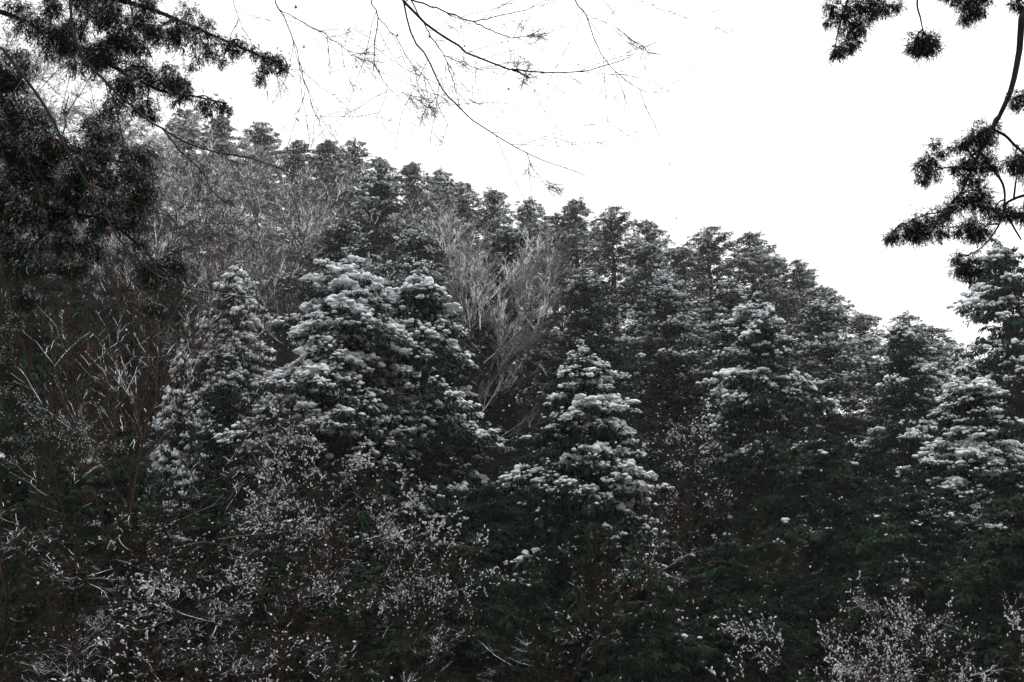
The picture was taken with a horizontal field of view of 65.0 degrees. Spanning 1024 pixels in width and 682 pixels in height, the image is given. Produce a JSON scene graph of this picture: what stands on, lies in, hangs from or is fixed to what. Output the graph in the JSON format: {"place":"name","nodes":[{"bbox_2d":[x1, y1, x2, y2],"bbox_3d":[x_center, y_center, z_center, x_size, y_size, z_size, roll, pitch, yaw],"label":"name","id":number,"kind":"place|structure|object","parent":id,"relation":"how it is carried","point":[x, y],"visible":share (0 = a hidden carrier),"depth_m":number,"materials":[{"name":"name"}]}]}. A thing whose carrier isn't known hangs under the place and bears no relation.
{"place":"outdoors","nodes":[
{"label":"outdoors","id":0,"kind":"place"},
{"bbox_2d":[0,160,1020,681],"bbox_3d":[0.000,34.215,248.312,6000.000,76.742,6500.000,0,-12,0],"label":"ground","id":1,"kind":"structure","parent":0,"point":[500,420],"depth_m":43.22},
{"bbox_2d":[0,245,72,411],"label":"conifer tree","id":2,"kind":"object","parent":1,"relation":"on","point":[14,342],"visible":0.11,"depth_m":38.80,"materials":[{"name":"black plant"}]},
{"bbox_2d":[0,302,83,662],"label":"conifer tree","id":3,"kind":"object","parent":1,"relation":"on","point":[37,371],"visible":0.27,"depth_m":21.70,"materials":[{"name":"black plant"}]},
{"bbox_2d":[0,24,86,135],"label":"bare tree","id":4,"kind":"object","parent":1,"relation":"on","point":[49,72],"visible":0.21,"depth_m":80.17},
{"bbox_2d":[4,234,104,404],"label":"conifer tree","id":5,"kind":"object","parent":1,"relation":"on","point":[50,290],"visible":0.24,"depth_m":41.38,"materials":[{"name":"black plant"}]},
{"bbox_2d":[0,458,144,681],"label":"conifer tree","id":6,"kind":"object","parent":1,"relation":"on","point":[72,497],"visible":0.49,"depth_m":17.78,"materials":[{"name":"green plant"}]},
{"bbox_2d":[0,42,157,188],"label":"bare tree","id":7,"kind":"object","parent":1,"relation":"on","point":[68,98],"visible":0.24,"depth_m":75.93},
{"bbox_2d":[0,188,172,667],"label":"bare tree","id":8,"kind":"object","parent":1,"relation":"on","point":[26,391],"visible":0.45,"depth_m":20.16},
{"bbox_2d":[23,242,168,458],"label":"conifer tree","id":9,"kind":"object","parent":1,"relation":"on","point":[111,328],"visible":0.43,"depth_m":39.22,"materials":[{"name":"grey plant"}]},
{"bbox_2d":[0,118,191,309],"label":"bare tree","id":10,"kind":"object","parent":1,"relation":"on","point":[163,185],"visible":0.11,"depth_m":53.67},
{"bbox_2d":[0,478,198,681],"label":"bush","id":11,"kind":"object","parent":1,"relation":"on","point":[6,642],"visible":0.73,"depth_m":14.92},
{"bbox_2d":[12,426,199,681],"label":"conifer tree","id":12,"kind":"object","parent":1,"relation":"on","point":[119,478],"visible":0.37,"depth_m":18.95,"materials":[{"name":"green plant"}]},
{"bbox_2d":[38,62,204,229],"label":"bare tree","id":13,"kind":"object","parent":1,"relation":"on","point":[94,104],"visible":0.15,"depth_m":71.49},
{"bbox_2d":[46,604,218,681],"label":"bush","id":14,"kind":"object","parent":1,"relation":"on","point":[100,649],"visible":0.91,"depth_m":12.00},
{"bbox_2d":[1,196,276,391],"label":"bare tree","id":15,"kind":"object","parent":1,"relation":"on","point":[167,241],"visible":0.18,"depth_m":43.51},
{"bbox_2d":[0,0,291,485],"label":"cedar tree","id":16,"kind":"object","parent":1,"relation":"on","point":[103,54],"visible":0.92,"depth_m":6.94,"materials":[{"name":"black plant"}]},
{"bbox_2d":[100,251,207,428],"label":"conifer tree","id":17,"kind":"object","parent":1,"relation":"on","point":[173,307],"visible":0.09,"depth_m":42.56,"materials":[{"name":"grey plant"}]},
{"bbox_2d":[0,488,321,681],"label":"bush","id":18,"kind":"object","parent":1,"relation":"on","point":[58,574],"visible":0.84,"depth_m":13.07,"materials":[{"name":"plant"}]},
{"bbox_2d":[82,105,243,244],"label":"bare tree","id":19,"kind":"object","parent":1,"relation":"on","point":[193,122],"visible":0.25,"depth_m":70.30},
{"bbox_2d":[53,157,277,308],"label":"bare tree","id":20,"kind":"object","parent":1,"relation":"on","point":[228,191],"visible":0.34,"depth_m":51.22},
{"bbox_2d":[124,338,208,609],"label":"conifer tree","id":21,"kind":"object","parent":1,"relation":"on","point":[180,479],"visible":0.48,"depth_m":27.56,"materials":[{"name":"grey plant"}]},
{"bbox_2d":[43,206,294,521],"bbox_3d":[-14.722,1.059,32.990,10.709,14.057,8.942,1,-12,-5],"label":"bare tree","id":22,"kind":"object","parent":1,"relation":"on","point":[166,337],"visible":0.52,"depth_m":32.72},
{"bbox_2d":[157,108,210,209],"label":"conifer tree","id":23,"kind":"object","parent":1,"relation":"on","point":[190,152],"visible":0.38,"depth_m":96.67,"materials":[{"name":"grey plant"}]},
{"bbox_2d":[0,245,375,670],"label":"bare tree","id":24,"kind":"object","parent":1,"relation":"on","point":[139,461],"visible":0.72,"depth_m":18.97,"materials":[{"name":"plant"}]},
{"bbox_2d":[96,479,290,681],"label":"conifer tree","id":25,"kind":"object","parent":1,"relation":"on","point":[194,526],"visible":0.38,"depth_m":19.72,"materials":[{"name":"green plant"}]},
{"bbox_2d":[71,178,320,321],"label":"bare tree","id":26,"kind":"object","parent":1,"relation":"on","point":[236,216],"visible":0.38,"depth_m":49.59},
{"bbox_2d":[47,513,350,681],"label":"bush","id":27,"kind":"object","parent":1,"relation":"on","point":[245,585],"visible":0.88,"depth_m":11.92,"materials":[{"name":"plant"}]},
{"bbox_2d":[104,132,301,272],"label":"bare tree","id":28,"kind":"object","parent":1,"relation":"on","point":[171,159],"visible":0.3,"depth_m":64.41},
{"bbox_2d":[176,114,245,205],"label":"conifer tree","id":29,"kind":"object","parent":1,"relation":"on","point":[224,135],"visible":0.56,"depth_m":93.93,"materials":[{"name":"grey plant"}]},
{"bbox_2d":[173,339,262,564],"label":"conifer tree","id":30,"kind":"object","parent":1,"relation":"on","point":[206,440],"visible":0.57,"depth_m":30.51,"materials":[{"name":"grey plant"}]},
{"bbox_2d":[167,261,275,538],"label":"conifer tree","id":31,"kind":"object","parent":1,"relation":"on","point":[248,366],"visible":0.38,"depth_m":34.27,"materials":[{"name":"grey plant"}]},
{"bbox_2d":[110,137,337,271],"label":"bare tree","id":32,"kind":"object","parent":1,"relation":"on","point":[327,185],"visible":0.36,"depth_m":62.63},
{"bbox_2d":[106,209,402,377],"bbox_3d":[-12.441,-1.640,45.103,15.891,11.628,12.838,0,-12,2],"label":"bare tree","id":33,"kind":"object","parent":1,"relation":"on","point":[247,267],"visible":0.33,"depth_m":44.51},
{"bbox_2d":[229,121,285,221],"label":"conifer tree","id":34,"kind":"object","parent":1,"relation":"on","point":[258,134],"visible":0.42,"depth_m":96.62,"materials":[{"name":"grey plant"}]},
{"bbox_2d":[86,500,472,681],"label":"bush","id":35,"kind":"object","parent":1,"relation":"on","point":[333,560],"visible":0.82,"depth_m":13.13,"materials":[{"name":"plant"}]},
{"bbox_2d":[197,376,384,681],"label":"bush","id":36,"kind":"object","parent":1,"relation":"on","point":[254,500],"visible":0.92,"depth_m":16.58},
{"bbox_2d":[204,495,383,681],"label":"conifer tree","id":37,"kind":"object","parent":1,"relation":"on","point":[290,562],"visible":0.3,"depth_m":20.47,"materials":[{"name":"green plant"}]},
{"bbox_2d":[260,139,327,242],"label":"conifer tree","id":38,"kind":"object","parent":1,"relation":"on","point":[294,153],"visible":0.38,"depth_m":95.31,"materials":[{"name":"grey plant"}]},
{"bbox_2d":[200,143,404,311],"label":"bare tree","id":39,"kind":"object","parent":1,"relation":"on","point":[302,206],"visible":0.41,"depth_m":57.99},
{"bbox_2d":[285,138,356,245],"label":"conifer tree","id":40,"kind":"object","parent":1,"relation":"on","point":[331,161],"visible":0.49,"depth_m":91.78,"materials":[{"name":"grey plant"}]},
{"bbox_2d":[265,217,395,370],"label":"conifer tree","id":41,"kind":"object","parent":1,"relation":"on","point":[342,230],"visible":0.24,"depth_m":44.68,"materials":[{"name":"grey plant"}]},
{"bbox_2d":[212,247,453,664],"bbox_3d":[-6.131,3.868,28.907,9.169,15.082,8.872,4,-13,-17],"label":"conifer tree","id":42,"kind":"object","parent":1,"relation":"on","point":[324,391],"visible":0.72,"depth_m":27.89,"materials":[{"name":"green plant"}]},
{"bbox_2d":[227,192,445,345],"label":"bare tree","id":43,"kind":"object","parent":1,"relation":"on","point":[286,236],"visible":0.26,"depth_m":51.10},
{"bbox_2d":[274,558,416,681],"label":"bush","id":44,"kind":"object","parent":1,"relation":"on","point":[347,632],"visible":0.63,"depth_m":18.15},
{"bbox_2d":[329,136,389,236],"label":"conifer tree","id":45,"kind":"object","parent":1,"relation":"on","point":[357,162],"visible":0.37,"depth_m":95.79,"materials":[{"name":"grey plant"}]},
{"bbox_2d":[0,0,751,373],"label":"maple tree","id":46,"kind":"object","parent":1,"relation":"on","point":[452,92],"visible":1,"depth_m":5.87,"materials":[{"name":"black plant"}]},
{"bbox_2d":[330,168,422,353],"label":"conifer tree","id":47,"kind":"object","parent":1,"relation":"on","point":[358,207],"visible":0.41,"depth_m":54.74,"materials":[{"name":"grey plant"}]},
{"bbox_2d":[350,155,406,261],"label":"conifer tree","id":48,"kind":"object","parent":1,"relation":"on","point":[380,165],"visible":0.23,"depth_m":94.77,"materials":[{"name":"grey plant"}]},
{"bbox_2d":[321,527,477,681],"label":"conifer tree","id":49,"kind":"object","parent":1,"relation":"on","point":[395,670],"visible":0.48,"depth_m":20.21,"materials":[{"name":"green plant"}]},
{"bbox_2d":[307,449,505,681],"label":"bush","id":50,"kind":"object","parent":1,"relation":"on","point":[409,580],"visible":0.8,"depth_m":16.09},
{"bbox_2d":[377,161,436,262],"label":"conifer tree","id":51,"kind":"object","parent":1,"relation":"on","point":[411,174],"visible":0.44,"depth_m":92.14,"materials":[{"name":"grey plant"}]},
{"bbox_2d":[345,226,491,467],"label":"conifer tree","id":52,"kind":"object","parent":1,"relation":"on","point":[409,244],"visible":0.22,"depth_m":42.21,"materials":[{"name":"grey plant"}]},
{"bbox_2d":[322,261,518,641],"bbox_3d":[-3.218,4.027,31.358,8.806,14.542,9.287,-11,-16,43],"label":"conifer tree","id":53,"kind":"object","parent":1,"relation":"on","point":[435,358],"visible":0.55,"depth_m":30.25,"materials":[{"name":"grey plant"}]},
{"bbox_2d":[405,166,474,267],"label":"conifer tree","id":54,"kind":"object","parent":1,"relation":"on","point":[440,181],"visible":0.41,"depth_m":90.59,"materials":[{"name":"grey plant"}]},
{"bbox_2d":[430,181,491,273],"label":"conifer tree","id":55,"kind":"object","parent":1,"relation":"on","point":[466,187],"visible":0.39,"depth_m":91.02,"materials":[{"name":"grey plant"}]},
{"bbox_2d":[395,213,530,408],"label":"conifer tree","id":56,"kind":"object","parent":1,"relation":"on","point":[438,265],"visible":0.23,"depth_m":50.14,"materials":[{"name":"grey plant"}]},
{"bbox_2d":[366,533,568,681],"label":"conifer tree","id":57,"kind":"object","parent":1,"relation":"on","point":[494,630],"visible":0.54,"depth_m":21.38,"materials":[{"name":"green plant"}]},
{"bbox_2d":[310,193,634,454],"bbox_3d":[-1.892,-0.478,45.895,19.363,16.225,15.718,1,-12,-5],"label":"bare tree","id":58,"kind":"object","parent":1,"relation":"on","point":[524,276],"visible":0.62,"depth_m":43.19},
{"bbox_2d":[430,479,550,638],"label":"conifer tree","id":59,"kind":"object","parent":1,"relation":"on","point":[496,540],"visible":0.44,"depth_m":28.55,"materials":[{"name":"green plant"}]},
{"bbox_2d":[465,186,517,299],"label":"conifer tree","id":60,"kind":"object","parent":1,"relation":"on","point":[496,225],"visible":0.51,"depth_m":88.10,"materials":[{"name":"grey plant"}]},
{"bbox_2d":[455,225,568,414],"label":"conifer tree","id":61,"kind":"object","parent":1,"relation":"on","point":[507,238],"visible":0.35,"depth_m":51.96,"materials":[{"name":"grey plant"}]},
{"bbox_2d":[483,426,580,610],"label":"conifer tree","id":62,"kind":"object","parent":1,"relation":"on","point":[521,455],"visible":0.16,"depth_m":31.00,"materials":[{"name":"green plant"}]},
{"bbox_2d":[492,196,574,315],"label":"conifer tree","id":63,"kind":"object","parent":1,"relation":"on","point":[534,216],"visible":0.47,"depth_m":86.61,"materials":[{"name":"grey plant"}]},
{"bbox_2d":[498,565,594,681],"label":"conifer tree","id":64,"kind":"object","parent":1,"relation":"on","point":[526,600],"visible":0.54,"depth_m":22.63,"materials":[{"name":"green plant"}]},
{"bbox_2d":[530,213,586,311],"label":"conifer tree","id":65,"kind":"object","parent":1,"relation":"on","point":[555,229],"visible":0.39,"depth_m":87.71,"materials":[{"name":"grey plant"}]},
{"bbox_2d":[438,515,704,681],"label":"bush","id":66,"kind":"object","parent":1,"relation":"on","point":[602,587],"visible":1,"depth_m":16.28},
{"bbox_2d":[532,197,616,313],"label":"conifer tree","id":67,"kind":"object","parent":1,"relation":"on","point":[576,233],"visible":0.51,"depth_m":87.61,"materials":[{"name":"grey plant"}]},
{"bbox_2d":[500,268,659,508],"bbox_3d":[3.743,2.638,41.174,8.735,13.383,8.216,8,-15,-34],"label":"conifer tree","id":68,"kind":"object","parent":1,"relation":"on","point":[591,321],"visible":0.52,"depth_m":41.27,"materials":[{"name":"grey plant"}]},
{"bbox_2d":[508,273,664,455],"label":"conifer tree","id":69,"kind":"object","parent":1,"relation":"on","point":[542,376],"visible":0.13,"depth_m":46.31,"materials":[{"name":"grey plant"}]},
{"bbox_2d":[483,339,696,681],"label":"conifer tree","id":70,"kind":"object","parent":1,"relation":"on","point":[585,429],"visible":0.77,"depth_m":24.92,"materials":[{"name":"green plant"}]},
{"bbox_2d":[567,204,651,336],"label":"conifer tree","id":71,"kind":"object","parent":1,"relation":"on","point":[617,230],"visible":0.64,"depth_m":83.24,"materials":[{"name":"grey plant"}]},
{"bbox_2d":[602,427,698,606],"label":"conifer tree","id":72,"kind":"object","parent":1,"relation":"on","point":[649,457],"visible":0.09,"depth_m":32.95,"materials":[{"name":"green plant"}]},
{"bbox_2d":[619,219,682,330],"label":"conifer tree","id":73,"kind":"object","parent":1,"relation":"on","point":[648,236],"visible":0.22,"depth_m":84.66,"materials":[{"name":"grey plant"}]},
{"bbox_2d":[609,242,700,400],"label":"conifer tree","id":74,"kind":"object","parent":1,"relation":"on","point":[645,263],"visible":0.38,"depth_m":59.65,"materials":[{"name":"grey plant"}]},
{"bbox_2d":[580,539,741,681],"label":"conifer tree","id":75,"kind":"object","parent":1,"relation":"on","point":[658,647],"visible":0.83,"depth_m":20.38,"materials":[{"name":"green plant"}]},
{"bbox_2d":[614,274,718,440],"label":"conifer tree","id":76,"kind":"object","parent":1,"relation":"on","point":[665,279],"visible":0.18,"depth_m":51.07,"materials":[{"name":"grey plant"}]},
{"bbox_2d":[633,245,716,335],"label":"conifer tree","id":77,"kind":"object","parent":1,"relation":"on","point":[681,273],"visible":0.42,"depth_m":80.07,"materials":[{"name":"grey plant"}]},
{"bbox_2d":[610,284,758,480],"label":"conifer tree","id":78,"kind":"object","parent":1,"relation":"on","point":[670,398],"visible":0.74,"depth_m":44.40,"materials":[{"name":"grey plant"}]},
{"bbox_2d":[632,402,752,620],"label":"bare tree","id":79,"kind":"object","parent":1,"relation":"on","point":[678,465],"visible":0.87,"depth_m":30.31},
{"bbox_2d":[638,427,760,561],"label":"conifer tree","id":80,"kind":"object","parent":1,"relation":"on","point":[690,485],"visible":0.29,"depth_m":35.45,"materials":[{"name":"green plant"}]},
{"bbox_2d":[618,466,780,674],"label":"bare tree","id":81,"kind":"object","parent":1,"relation":"on","point":[683,530],"visible":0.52,"depth_m":23.90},
{"bbox_2d":[673,224,751,338],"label":"conifer tree","id":82,"kind":"object","parent":1,"relation":"on","point":[707,240],"visible":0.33,"depth_m":82.12,"materials":[{"name":"green plant"}]},
{"bbox_2d":[660,303,817,481],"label":"conifer tree","id":83,"kind":"object","parent":1,"relation":"on","point":[723,341],"visible":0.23,"depth_m":44.73,"materials":[{"name":"green plant"}]},
{"bbox_2d":[666,533,822,681],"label":"conifer tree","id":84,"kind":"object","parent":1,"relation":"on","point":[705,621],"visible":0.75,"depth_m":22.34,"materials":[{"name":"green plant"}]},
{"bbox_2d":[686,276,804,442],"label":"conifer tree","id":85,"kind":"object","parent":1,"relation":"on","point":[738,297],"visible":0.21,"depth_m":49.34,"materials":[{"name":"green plant"}]},
{"bbox_2d":[703,231,798,340],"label":"conifer tree","id":86,"kind":"object","parent":1,"relation":"on","point":[754,256],"visible":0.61,"depth_m":79.19,"materials":[{"name":"green plant"}]},
{"bbox_2d":[675,524,842,681],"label":"bare tree","id":87,"kind":"object","parent":1,"relation":"on","point":[788,574],"visible":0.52,"depth_m":22.49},
{"bbox_2d":[675,291,847,626],"bbox_3d":[10.347,4.814,32.727,6.403,14.226,7.204,-11,-17,43],"label":"conifer tree","id":88,"kind":"object","parent":1,"relation":"on","point":[755,324],"visible":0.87,"depth_m":32.60,"materials":[{"name":"green plant"}]},
{"bbox_2d":[745,253,813,377],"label":"conifer tree","id":89,"kind":"object","parent":1,"relation":"on","point":[775,292],"visible":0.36,"depth_m":78.59,"materials":[{"name":"green plant"}]},
{"bbox_2d":[705,570,924,681],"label":"bush","id":90,"kind":"object","parent":1,"relation":"on","point":[733,629],"visible":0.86,"depth_m":14.24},
{"bbox_2d":[773,258,859,375],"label":"conifer tree","id":91,"kind":"object","parent":1,"relation":"on","point":[799,270],"visible":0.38,"depth_m":78.39,"materials":[{"name":"green plant"}]},
{"bbox_2d":[783,284,875,419],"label":"conifer tree","id":92,"kind":"object","parent":1,"relation":"on","point":[825,291],"visible":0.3,"depth_m":74.07,"materials":[{"name":"green plant"}]},
{"bbox_2d":[771,297,919,516],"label":"conifer tree","id":93,"kind":"object","parent":1,"relation":"on","point":[824,373],"visible":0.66,"depth_m":42.82,"materials":[{"name":"green plant"}]},
{"bbox_2d":[753,426,940,681],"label":"conifer tree","id":94,"kind":"object","parent":1,"relation":"on","point":[828,580],"visible":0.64,"depth_m":27.52,"materials":[{"name":"green plant"}]},
{"bbox_2d":[834,310,897,435],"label":"conifer tree","id":95,"kind":"object","parent":1,"relation":"on","point":[864,323],"visible":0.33,"depth_m":74.06,"materials":[{"name":"green plant"}]},
{"bbox_2d":[802,596,996,681],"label":"bush","id":96,"kind":"object","parent":1,"relation":"on","point":[850,667],"visible":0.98,"depth_m":12.03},
{"bbox_2d":[840,349,974,526],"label":"conifer tree","id":97,"kind":"object","parent":1,"relation":"on","point":[879,413],"visible":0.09,"depth_m":43.00,"materials":[{"name":"green plant"}]},
{"bbox_2d":[863,309,954,437],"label":"conifer tree","id":98,"kind":"object","parent":1,"relation":"on","point":[921,327],"visible":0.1,"depth_m":72.89,"materials":[{"name":"green plant"}]},
{"bbox_2d":[846,316,976,590],"bbox_3d":[17.850,5.660,35.834,7.211,13.784,6.701,-1,-12,3],"label":"conifer tree","id":99,"kind":"object","parent":1,"relation":"on","point":[912,425],"visible":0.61,"depth_m":35.79,"materials":[{"name":"green plant"}]},
{"bbox_2d":[814,0,1023,286],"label":"cedar tree","id":100,"kind":"object","parent":1,"relation":"on","point":[977,142],"visible":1,"depth_m":6.53,"materials":[{"name":"black plant"}]},
{"bbox_2d":[820,554,1023,681],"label":"bush","id":101,"kind":"object","parent":1,"relation":"on","point":[1017,619],"visible":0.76,"depth_m":13.77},
{"bbox_2d":[824,480,1021,681],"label":"conifer tree","id":102,"kind":"object","parent":1,"relation":"on","point":[924,522],"visible":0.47,"depth_m":23.83,"materials":[{"name":"green plant"}]},
{"bbox_2d":[915,325,976,440],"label":"conifer tree","id":103,"kind":"object","parent":1,"relation":"on","point":[934,332],"visible":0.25,"depth_m":72.74,"materials":[{"name":"green plant"}]},
{"bbox_2d":[891,452,1023,681],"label":"conifer tree","id":104,"kind":"object","parent":1,"relation":"on","point":[1008,504],"visible":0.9,"depth_m":20.26,"materials":[{"name":"green plant"}]},
{"bbox_2d":[895,367,1023,658],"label":"conifer tree","id":105,"kind":"object","parent":1,"relation":"on","point":[977,391],"visible":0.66,"depth_m":27.42,"materials":[{"name":"green plant"}]},
{"bbox_2d":[928,236,1023,557],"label":"conifer tree","id":106,"kind":"object","parent":1,"relation":"on","point":[997,298],"visible":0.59,"depth_m":40.59,"materials":[{"name":"green plant"}]},
{"bbox_2d":[0,11,1023,681],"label":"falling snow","id":107,"kind":"structure","parent":0,"point":[528,303],"depth_m":56.77,"materials":[{"name":"snow"}]},
{"bbox_2d":[0,0,1023,439],"label":"sky","id":108,"kind":"structure","parent":0,"point":[738,122],"materials":[{"name":"white"}]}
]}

